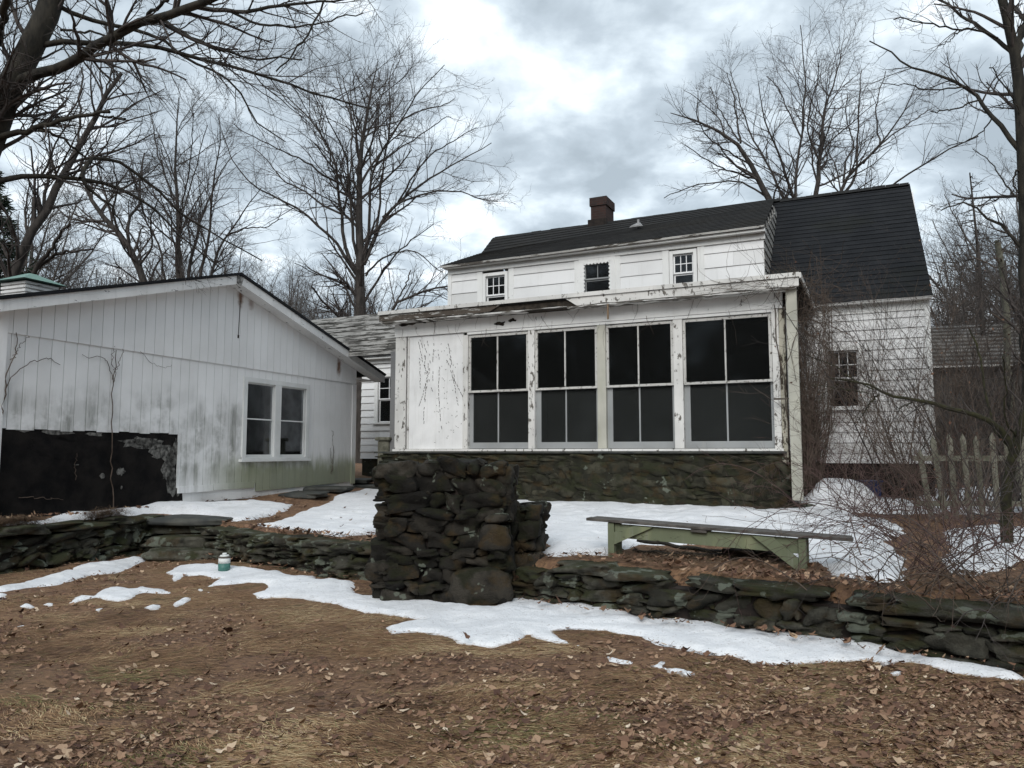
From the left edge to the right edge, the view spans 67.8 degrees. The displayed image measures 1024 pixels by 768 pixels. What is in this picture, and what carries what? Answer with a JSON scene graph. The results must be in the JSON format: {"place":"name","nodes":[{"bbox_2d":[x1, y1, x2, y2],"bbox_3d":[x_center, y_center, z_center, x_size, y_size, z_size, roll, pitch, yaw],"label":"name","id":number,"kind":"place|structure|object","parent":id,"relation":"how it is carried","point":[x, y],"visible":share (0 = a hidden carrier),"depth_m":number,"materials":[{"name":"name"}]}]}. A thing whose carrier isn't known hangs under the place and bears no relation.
{"place":"outdoors","nodes":[
{"label":"outdoors","id":0,"kind":"place"},
{"bbox_2d":[0,463,1023,767],"bbox_3d":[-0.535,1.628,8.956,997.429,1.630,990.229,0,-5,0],"label":"ground","id":1,"kind":"structure","parent":0,"point":[26,683],"depth_m":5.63,"materials":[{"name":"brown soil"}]},
{"bbox_2d":[0,171,36,293],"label":"pine tree","id":2,"kind":"object","parent":1,"relation":"on","point":[6,203],"visible":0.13,"depth_m":24.82,"materials":[{"name":"green plant"}]},
{"bbox_2d":[0,168,111,289],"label":"bare tree","id":3,"kind":"object","parent":1,"relation":"on","point":[61,240],"visible":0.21,"depth_m":51.57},
{"bbox_2d":[1,151,144,289],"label":"bare tree","id":4,"kind":"object","parent":1,"relation":"on","point":[61,259],"visible":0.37,"depth_m":47.43,"materials":[{"name":"brown plant"}]},
{"bbox_2d":[62,271,92,288],"bbox_3d":[-22.774,-0.852,40.234,5.864,11.060,5.791,1,-5,-13],"label":"bare tree","id":5,"kind":"object","parent":1,"relation":"on","point":[75,284],"visible":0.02,"depth_m":38.94,"materials":[{"name":"brown plant"}]},
{"bbox_2d":[0,514,163,573],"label":"stone wall","id":6,"kind":"structure","parent":1,"relation":"on","point":[48,546],"depth_m":10.55,"materials":[{"name":"grey stone"}]},
{"bbox_2d":[0,506,132,526],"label":"dry straw","id":7,"kind":"object","parent":6,"relation":"on","point":[101,514],"visible":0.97,"depth_m":10.35,"materials":[{"name":"brown plant"}]},
{"bbox_2d":[0,0,183,294],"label":"bare tree","id":8,"kind":"object","parent":1,"relation":"on","point":[44,210],"visible":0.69,"depth_m":20.39,"materials":[{"name":"grey plant"}]},
{"bbox_2d":[40,118,175,286],"bbox_3d":[-16.279,-4.224,30.712,7.035,14.803,5.675,0,-5,0],"label":"bare tree","id":9,"kind":"object","parent":1,"relation":"on","point":[124,242],"visible":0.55,"depth_m":30.72,"materials":[{"name":"brown plant"}]},
{"bbox_2d":[45,236,172,286],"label":"bare tree","id":10,"kind":"object","parent":1,"relation":"on","point":[101,280],"visible":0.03,"depth_m":55.88,"materials":[{"name":"brown plant"}]},
{"bbox_2d":[66,231,158,288],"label":"bare tree","id":11,"kind":"object","parent":1,"relation":"on","point":[114,268],"visible":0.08,"depth_m":70.27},
{"bbox_2d":[58,246,197,288],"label":"bare tree","id":12,"kind":"object","parent":1,"relation":"on","point":[118,281],"visible":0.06,"depth_m":47.49,"materials":[{"name":"brown plant"}]},
{"bbox_2d":[114,245,236,282],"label":"bare tree","id":13,"kind":"object","parent":1,"relation":"on","point":[160,268],"visible":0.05,"depth_m":66.44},
{"bbox_2d":[140,525,222,561],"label":"stone steps","id":14,"kind":"structure","parent":1,"relation":"on","point":[173,545],"depth_m":11.42,"materials":[{"name":"grey stone"}]},
{"bbox_2d":[78,14,295,282],"bbox_3d":[-14.149,-5.899,30.947,10.554,18.179,7.200,-1,-5,14],"label":"bare tree","id":15,"kind":"object","parent":1,"relation":"on","point":[179,269],"visible":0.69,"depth_m":30.57,"materials":[{"name":"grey plant"}]},
{"bbox_2d":[0,272,385,518],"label":"outbuilding","id":16,"kind":"structure","parent":1,"relation":"on","point":[251,392],"depth_m":13.08,"materials":[{"name":"paint"}]},
{"bbox_2d":[0,273,66,294],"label":"cupola","id":17,"kind":"object","parent":16,"relation":"on","point":[25,283],"visible":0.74,"depth_m":16.25,"materials":[{"name":"paint"}]},
{"bbox_2d":[1,332,333,506],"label":"climbing vine","id":18,"kind":"object","parent":16,"relation":"attached to","point":[113,378],"visible":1,"depth_m":11.98,"materials":[{"name":"brown plant"}]},
{"bbox_2d":[239,376,310,461],"bbox_3d":[-4.848,0.762,15.719,0.130,1.660,2.180,-2,-5,22],"label":"window","id":19,"kind":"structure","parent":16,"relation":"in","point":[274,412],"depth_m":15.64,"materials":[{"name":"white wood"}]},
{"bbox_2d":[310,314,399,450],"bbox_3d":[-3.839,0.478,18.570,4.428,3.951,2.100,-2,-6,25],"label":"breezeway","id":20,"kind":"object","parent":16,"relation":"attached to","point":[364,335],"visible":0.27,"depth_m":17.50,"materials":[{"name":"grey wood"}]},
{"bbox_2d":[375,437,391,463],"bbox_3d":[-2.781,1.720,16.899,0.400,1.080,0.400,-2,-6,25],"label":"stone post","id":21,"kind":"object","parent":20,"relation":"attached to","point":[383,443],"visible":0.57,"depth_m":16.78,"materials":[{"name":"grey stone"}]},
{"bbox_2d":[121,230,272,290],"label":"bare tree","id":22,"kind":"object","parent":1,"relation":"on","point":[197,264],"visible":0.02,"depth_m":71.34,"materials":[{"name":"brown plant"}]},
{"bbox_2d":[0,0,427,293],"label":"maple tree","id":23,"kind":"object","parent":1,"relation":"on","point":[20,73],"visible":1,"depth_m":11.43,"materials":[{"name":"brown plant"}]},
{"bbox_2d":[167,219,296,304],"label":"bare tree","id":24,"kind":"object","parent":1,"relation":"on","point":[229,262],"visible":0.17,"depth_m":50.01,"materials":[{"name":"brown plant"}]},
{"bbox_2d":[146,478,377,525],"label":"flagstone walk","id":25,"kind":"structure","parent":1,"relation":"on","point":[312,492],"depth_m":12.47,"materials":[{"name":"grey stone"}]},
{"bbox_2d":[195,526,370,580],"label":"stone wall","id":26,"kind":"structure","parent":1,"relation":"on","point":[319,554],"depth_m":10.05,"materials":[{"name":"grey stone"}]},
{"bbox_2d":[226,233,341,317],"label":"bare tree","id":27,"kind":"object","parent":1,"relation":"on","point":[291,279],"visible":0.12,"depth_m":75.02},
{"bbox_2d":[256,278,333,319],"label":"bare tree","id":28,"kind":"object","parent":1,"relation":"on","point":[296,299],"visible":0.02,"depth_m":56.22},
{"bbox_2d":[249,266,370,318],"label":"bare tree","id":29,"kind":"object","parent":1,"relation":"on","point":[293,306],"visible":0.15,"depth_m":43.20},
{"bbox_2d":[270,270,354,319],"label":"bare tree","id":30,"kind":"object","parent":1,"relation":"on","point":[315,304],"visible":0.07,"depth_m":45.58,"materials":[{"name":"brown plant"}]},
{"bbox_2d":[273,233,423,317],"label":"bare tree","id":31,"kind":"object","parent":1,"relation":"on","point":[376,298],"visible":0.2,"depth_m":50.80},
{"bbox_2d":[205,1,531,462],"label":"maple tree","id":32,"kind":"object","parent":1,"relation":"on","point":[362,251],"visible":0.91,"depth_m":28.43,"materials":[{"name":"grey plant"}]},
{"bbox_2d":[360,354,390,476],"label":"wing","id":33,"kind":"structure","parent":1,"relation":"on","point":[375,410],"depth_m":22.45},
{"bbox_2d":[372,372,390,423],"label":"window","id":34,"kind":"structure","parent":33,"relation":"in","point":[381,390],"depth_m":22.42,"materials":[{"name":"white paint"}]},
{"bbox_2d":[345,236,470,356],"bbox_3d":[-3.076,-1.280,26.468,5.550,7.741,4.106,0,-5,0],"label":"bare tree","id":35,"kind":"object","parent":1,"relation":"on","point":[417,294],"visible":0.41,"depth_m":26.37,"materials":[{"name":"brown plant"}]},
{"bbox_2d":[364,456,551,605],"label":"fieldstone pier","id":36,"kind":"structure","parent":1,"relation":"on","point":[461,530],"depth_m":7.93,"materials":[{"name":"grey stone"}]},
{"bbox_2d":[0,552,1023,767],"bbox_3d":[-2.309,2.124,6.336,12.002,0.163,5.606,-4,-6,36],"label":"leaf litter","id":37,"kind":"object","parent":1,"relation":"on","point":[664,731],"visible":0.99,"depth_m":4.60,"materials":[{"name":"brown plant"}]},
{"bbox_2d":[0,556,1023,679],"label":"snow","id":38,"kind":"structure","parent":1,"relation":"on","point":[514,619],"depth_m":6.88,"materials":[{"name":"white snow"}]},
{"bbox_2d":[218,553,230,570],"bbox_3d":[-3.745,2.326,9.919,0.159,0.250,0.159,0,-5,0],"label":"canister","id":39,"kind":"object","parent":38,"relation":"on","point":[224,561],"visible":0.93,"depth_m":9.86,"materials":[{"name":"teal plastic"}]},
{"bbox_2d":[2,492,1023,655],"bbox_3d":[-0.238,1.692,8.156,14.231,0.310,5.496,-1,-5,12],"label":"leaf litter","id":40,"kind":"object","parent":1,"relation":"on","point":[723,569],"visible":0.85,"depth_m":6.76,"materials":[{"name":"brown plant"}]},
{"bbox_2d":[6,486,1023,582],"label":"snow","id":41,"kind":"structure","parent":1,"relation":"on","point":[570,527],"depth_m":11.20,"materials":[{"name":"white snow"}]},
{"bbox_2d":[880,499,938,513],"bbox_3d":[6.356,2.057,12.667,1.800,0.291,1.000,0,-5,0],"label":"snow heap","id":42,"kind":"object","parent":41,"relation":"on","point":[896,503],"visible":0.06,"depth_m":12.45,"materials":[{"name":"white snow"}]},
{"bbox_2d":[28,493,1023,670],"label":"leaf litter","id":43,"kind":"object","parent":1,"relation":"on","point":[762,628],"visible":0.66,"depth_m":6.38,"materials":[{"name":"brown plant"}]},
{"bbox_2d":[374,272,815,508],"bbox_3d":[1.691,0.576,15.772,8.929,4.260,3.575,-2,-6,25],"label":"sun porch","id":44,"kind":"object","parent":1,"relation":"on","point":[575,411],"visible":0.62,"depth_m":14.52,"materials":[{"name":"paint"}]},
{"bbox_2d":[468,331,527,448],"bbox_3d":[-0.263,0.135,15.217,1.336,2.300,0.102,-2,-6,25],"label":"window","id":45,"kind":"structure","parent":44,"relation":"in","point":[501,362],"depth_m":15.25,"materials":[{"name":"paint"}]},
{"bbox_2d":[535,326,597,447],"bbox_3d":[1.046,0.079,14.597,1.276,2.300,0.102,-2,-6,25],"label":"window","id":46,"kind":"structure","parent":44,"relation":"in","point":[567,359],"depth_m":14.63,"materials":[{"name":"paint"}]},
{"bbox_2d":[402,245,813,442],"bbox_3d":[1.300,-0.606,14.279,8.231,3.400,0.364,-2,-6,26],"label":"climbing vine","id":47,"kind":"object","parent":44,"relation":"attached to","point":[653,333],"visible":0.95,"depth_m":12.98,"materials":[{"name":"brown plant"}]},
{"bbox_2d":[606,321,674,447],"bbox_3d":[2.352,0.024,13.980,1.266,2.300,0.102,-2,-6,25],"label":"window","id":48,"kind":"structure","parent":44,"relation":"in","point":[634,357],"depth_m":14.01,"materials":[{"name":"paint"}]},
{"bbox_2d":[682,313,774,447],"bbox_3d":[3.766,-0.036,13.311,1.516,2.300,0.102,-2,-6,25],"label":"window","id":49,"kind":"structure","parent":44,"relation":"in","point":[712,353],"depth_m":13.33,"materials":[{"name":"paint"}]},
{"bbox_2d":[774,289,803,500],"bbox_3d":[4.615,0.174,12.702,0.434,3.486,0.256,-5,-7,45],"label":"downspout","id":50,"kind":"object","parent":44,"relation":"attached to","point":[791,306],"visible":0.85,"depth_m":12.54,"materials":[{"name":"paint"}]},
{"bbox_2d":[758,236,885,496],"bbox_3d":[5.449,-0.178,13.964,2.391,4.635,4.450,-1,-5,13],"label":"climbing vine","id":51,"kind":"object","parent":44,"relation":"attached to","point":[826,324],"visible":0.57,"depth_m":13.24,"materials":[{"name":"brown plant"}]},
{"bbox_2d":[637,539,720,552],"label":"fallen branch","id":52,"kind":"object","parent":1,"relation":"on","point":[696,548],"visible":0.7,"depth_m":8.46,"materials":[{"name":"brown wood"}]},
{"bbox_2d":[632,549,728,557],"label":"fallen branch","id":53,"kind":"object","parent":1,"relation":"on","point":[687,553],"visible":0.72,"depth_m":7.94,"materials":[{"name":"brown wood"}]},
{"bbox_2d":[440,182,935,497],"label":"house","id":54,"kind":"structure","parent":1,"relation":"on","point":[602,249],"depth_m":17.23,"materials":[{"name":"white paint"}]},
{"bbox_2d":[482,271,507,301],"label":"window","id":55,"kind":"structure","parent":54,"relation":"in","point":[497,285],"depth_m":19.06,"materials":[{"name":"white paint"}]},
{"bbox_2d":[579,256,614,292],"bbox_3d":[2.010,-2.398,17.889,0.892,1.140,0.140,-2,-6,25],"label":"window","id":56,"kind":"structure","parent":54,"relation":"in","point":[595,269],"depth_m":17.92,"materials":[{"name":"white paint"}]},
{"bbox_2d":[669,248,697,283],"bbox_3d":[3.838,-2.554,17.037,0.614,0.880,0.130,-2,-6,25],"label":"window","id":57,"kind":"structure","parent":54,"relation":"in","point":[684,263],"depth_m":17.06,"materials":[{"name":"white paint"}]},
{"bbox_2d":[802,311,885,466],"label":"climbing vine","id":58,"kind":"object","parent":54,"relation":"attached to","point":[850,388],"visible":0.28,"depth_m":15.29,"materials":[{"name":"brown plant"}]},
{"bbox_2d":[823,345,865,409],"bbox_3d":[6.720,-0.123,15.424,0.820,1.310,0.170,-2,-6,25],"label":"window","id":59,"kind":"structure","parent":54,"relation":"in","point":[842,408],"depth_m":15.43,"materials":[{"name":"white paint"}]},
{"bbox_2d":[586,516,853,570],"bbox_3d":[2.048,1.632,7.775,2.639,0.449,0.310,-3,-6,27],"label":"bench","id":60,"kind":"object","parent":1,"relation":"on","point":[619,532],"visible":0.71,"depth_m":7.69,"materials":[{"name":"green wood"}]},
{"bbox_2d":[721,548,782,560],"bbox_3d":[2.542,1.766,7.876,0.749,0.178,0.275,-1,-5,6],"label":"rotten stump","id":61,"kind":"object","parent":1,"relation":"on","point":[737,553],"visible":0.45,"depth_m":7.78,"materials":[{"name":"black wood"}]},
{"bbox_2d":[511,560,1023,675],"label":"stone wall","id":62,"kind":"structure","parent":1,"relation":"on","point":[912,625],"depth_m":6.41,"materials":[{"name":"grey stone"}]},
{"bbox_2d":[674,482,1023,624],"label":"bramble","id":63,"kind":"object","parent":62,"relation":"on","point":[904,560],"visible":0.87,"depth_m":6.09,"materials":[{"name":"brown plant"}]},
{"bbox_2d":[705,411,1023,614],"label":"bramble","id":64,"kind":"object","parent":62,"relation":"on","point":[920,562],"visible":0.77,"depth_m":6.74,"materials":[{"name":"brown plant"}]},
{"bbox_2d":[788,432,1023,660],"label":"bramble","id":65,"kind":"object","parent":62,"relation":"on","point":[986,600],"visible":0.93,"depth_m":6.01,"materials":[{"name":"brown plant"}]},
{"bbox_2d":[834,484,991,623],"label":"bramble","id":66,"kind":"object","parent":62,"relation":"on","point":[878,571],"visible":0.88,"depth_m":6.05,"materials":[{"name":"brown plant"}]},
{"bbox_2d":[832,514,1023,641],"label":"bramble","id":67,"kind":"object","parent":62,"relation":"on","point":[994,563],"visible":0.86,"depth_m":5.85,"materials":[{"name":"brown plant"}]},
{"bbox_2d":[720,416,898,497],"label":"bramble","id":68,"kind":"object","parent":1,"relation":"on","point":[844,464],"visible":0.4,"depth_m":12.49,"materials":[{"name":"brown plant"}]},
{"bbox_2d":[657,0,982,204],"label":"maple tree","id":69,"kind":"object","parent":1,"relation":"on","point":[818,153],"visible":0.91,"depth_m":31.23,"materials":[{"name":"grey plant"}]},
{"bbox_2d":[794,478,881,512],"bbox_3d":[5.519,1.909,12.881,1.900,0.622,1.400,0,-5,0],"label":"snow heap","id":70,"kind":"object","parent":1,"relation":"on","point":[816,493],"visible":0.28,"depth_m":12.49,"materials":[{"name":"white snow"}]},
{"bbox_2d":[789,315,909,514],"bbox_3d":[5.386,0.493,12.144,1.887,3.204,2.248,-2,-5,18],"label":"bare shrub","id":71,"kind":"object","parent":1,"relation":"on","point":[849,404],"visible":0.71,"depth_m":12.07,"materials":[{"name":"brown plant"}]},
{"bbox_2d":[688,391,1023,523],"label":"bramble","id":72,"kind":"object","parent":1,"relation":"on","point":[901,483],"visible":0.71,"depth_m":11.28,"materials":[{"name":"brown plant"}]},
{"bbox_2d":[713,303,1022,524],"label":"bare bush","id":73,"kind":"object","parent":1,"relation":"on","point":[946,458],"visible":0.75,"depth_m":10.64,"materials":[{"name":"brown plant"}]},
{"bbox_2d":[855,480,882,497],"bbox_3d":[6.229,1.924,13.281,0.360,0.490,0.340,0,-5,0],"label":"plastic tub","id":74,"kind":"object","parent":1,"relation":"on","point":[876,490],"visible":0.27,"depth_m":13.15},
{"bbox_2d":[734,235,1023,515],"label":"bare bush","id":75,"kind":"object","parent":1,"relation":"on","point":[948,376],"visible":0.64,"depth_m":12.22,"materials":[{"name":"brown plant"}]},
{"bbox_2d":[753,385,1019,521],"bbox_3d":[5.537,0.999,11.612,3.280,2.113,3.085,3,-6,-31],"label":"bare bush","id":76,"kind":"object","parent":1,"relation":"on","point":[867,452],"visible":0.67,"depth_m":11.65,"materials":[{"name":"brown plant"}]},
{"bbox_2d":[770,464,1023,559],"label":"bramble","id":77,"kind":"object","parent":1,"relation":"on","point":[961,528],"visible":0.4,"depth_m":8.28,"materials":[{"name":"brown plant"}]},
{"bbox_2d":[778,290,1023,527],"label":"bare bush","id":78,"kind":"object","parent":1,"relation":"on","point":[895,458],"visible":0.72,"depth_m":10.61,"materials":[{"name":"brown plant"}]},
{"bbox_2d":[780,440,1023,570],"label":"bramble","id":79,"kind":"object","parent":1,"relation":"on","point":[925,508],"visible":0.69,"depth_m":7.61,"materials":[{"name":"brown plant"}]},
{"bbox_2d":[780,415,1023,539],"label":"bramble","id":80,"kind":"object","parent":1,"relation":"on","point":[949,528],"visible":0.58,"depth_m":9.71,"materials":[{"name":"brown plant"}]},
{"bbox_2d":[795,329,1023,542],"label":"tree","id":81,"kind":"object","parent":1,"relation":"on","point":[1007,498],"visible":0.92,"depth_m":8.66,"materials":[{"name":"brown plant"}]},
{"bbox_2d":[814,219,1005,516],"bbox_3d":[6.256,-0.227,11.518,2.871,4.564,2.568,0,-5,0],"label":"bush","id":82,"kind":"object","parent":1,"relation":"on","point":[930,372],"visible":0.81,"depth_m":11.74,"materials":[{"name":"brown plant"}]},
{"bbox_2d":[798,263,1023,515],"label":"bare bush","id":83,"kind":"object","parent":1,"relation":"on","point":[946,497],"visible":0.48,"depth_m":12.37,"materials":[{"name":"brown plant"}]},
{"bbox_2d":[812,287,1010,514],"bbox_3d":[6.635,0.380,12.625,2.199,3.526,2.880,3,-6,-28],"label":"bush","id":84,"kind":"object","parent":1,"relation":"on","point":[953,342],"visible":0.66,"depth_m":12.25,"materials":[{"name":"brown plant"}]},
{"bbox_2d":[811,203,1021,500],"bbox_3d":[8.096,-0.639,13.976,5.824,5.673,4.163,-3,-6,32],"label":"bare bush","id":85,"kind":"object","parent":1,"relation":"on","point":[972,371],"visible":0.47,"depth_m":13.92,"materials":[{"name":"brown plant"}]},
{"bbox_2d":[820,243,1023,554],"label":"bare bush","id":86,"kind":"object","parent":1,"relation":"on","point":[1010,469],"visible":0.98,"depth_m":7.91,"materials":[{"name":"brown plant"}]},
{"bbox_2d":[833,249,1021,500],"bbox_3d":[8.081,-0.316,13.876,4.604,4.976,5.149,-2,-5,18],"label":"bare bush","id":87,"kind":"object","parent":1,"relation":"on","point":[1014,363],"visible":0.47,"depth_m":13.20,"materials":[{"name":"brown plant"}]},
{"bbox_2d":[843,0,1023,408],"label":"bare tree","id":88,"kind":"object","parent":1,"relation":"on","point":[1013,47],"visible":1,"depth_m":11.95,"materials":[{"name":"brown plant"}]},
{"bbox_2d":[853,245,1022,488],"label":"bare bush","id":89,"kind":"object","parent":1,"relation":"on","point":[958,397],"visible":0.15,"depth_m":15.99,"materials":[{"name":"brown plant"}]},
{"bbox_2d":[916,184,1018,326],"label":"bare tree","id":90,"kind":"object","parent":1,"relation":"on","point":[932,280],"visible":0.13,"depth_m":51.08,"materials":[{"name":"brown plant"}]},
{"bbox_2d":[912,433,1023,519],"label":"picket fence","id":91,"kind":"object","parent":1,"relation":"on","point":[933,446],"visible":0.4,"depth_m":11.27,"materials":[{"name":"grey wood"}]},
{"bbox_2d":[916,132,1020,322],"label":"bare tree","id":92,"kind":"object","parent":1,"relation":"on","point":[984,229],"visible":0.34,"depth_m":45.59,"materials":[{"name":"brown plant"}]},
{"bbox_2d":[929,242,1017,325],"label":"bare tree","id":93,"kind":"object","parent":1,"relation":"on","point":[947,281],"visible":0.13,"depth_m":41.76,"materials":[{"name":"brown plant"}]},
{"bbox_2d":[930,173,1019,349],"bbox_3d":[12.581,-1.891,20.127,4.528,7.703,4.456,4,-7,-40],"label":"larch tree","id":94,"kind":"object","parent":1,"relation":"on","point":[976,233],"visible":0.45,"depth_m":20.36,"materials":[{"name":"brown plant"}]},
{"bbox_2d":[930,214,1020,325],"bbox_3d":[21.714,-1.780,34.388,7.529,11.870,7.436,0,-5,3],"label":"bare tree","id":95,"kind":"object","parent":1,"relation":"on","point":[959,297],"visible":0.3,"depth_m":34.23,"materials":[{"name":"brown plant"}]},
{"bbox_2d":[931,324,1021,484],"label":"shed","id":96,"kind":"structure","parent":1,"relation":"on","point":[960,344],"depth_m":18.92,"materials":[{"name":"brown wood"}]},
{"bbox_2d":[956,191,1018,290],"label":"bare tree","id":97,"kind":"object","parent":1,"relation":"on","point":[1001,233],"visible":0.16,"depth_m":57.67,"materials":[{"name":"brown plant"}]},
{"bbox_2d":[967,240,1020,500],"bbox_3d":[9.021,-0.207,14.047,0.936,5.041,0.807,-3,-6,34],"label":"tree snag","id":98,"kind":"object","parent":1,"relation":"on","point":[999,251],"visible":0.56,"depth_m":14.12,"materials":[{"name":"brown plant"}]},
{"bbox_2d":[0,0,1023,325],"label":"sky","id":99,"kind":"structure","parent":0,"point":[584,80],"materials":[{"name":"grey"}]}
]}

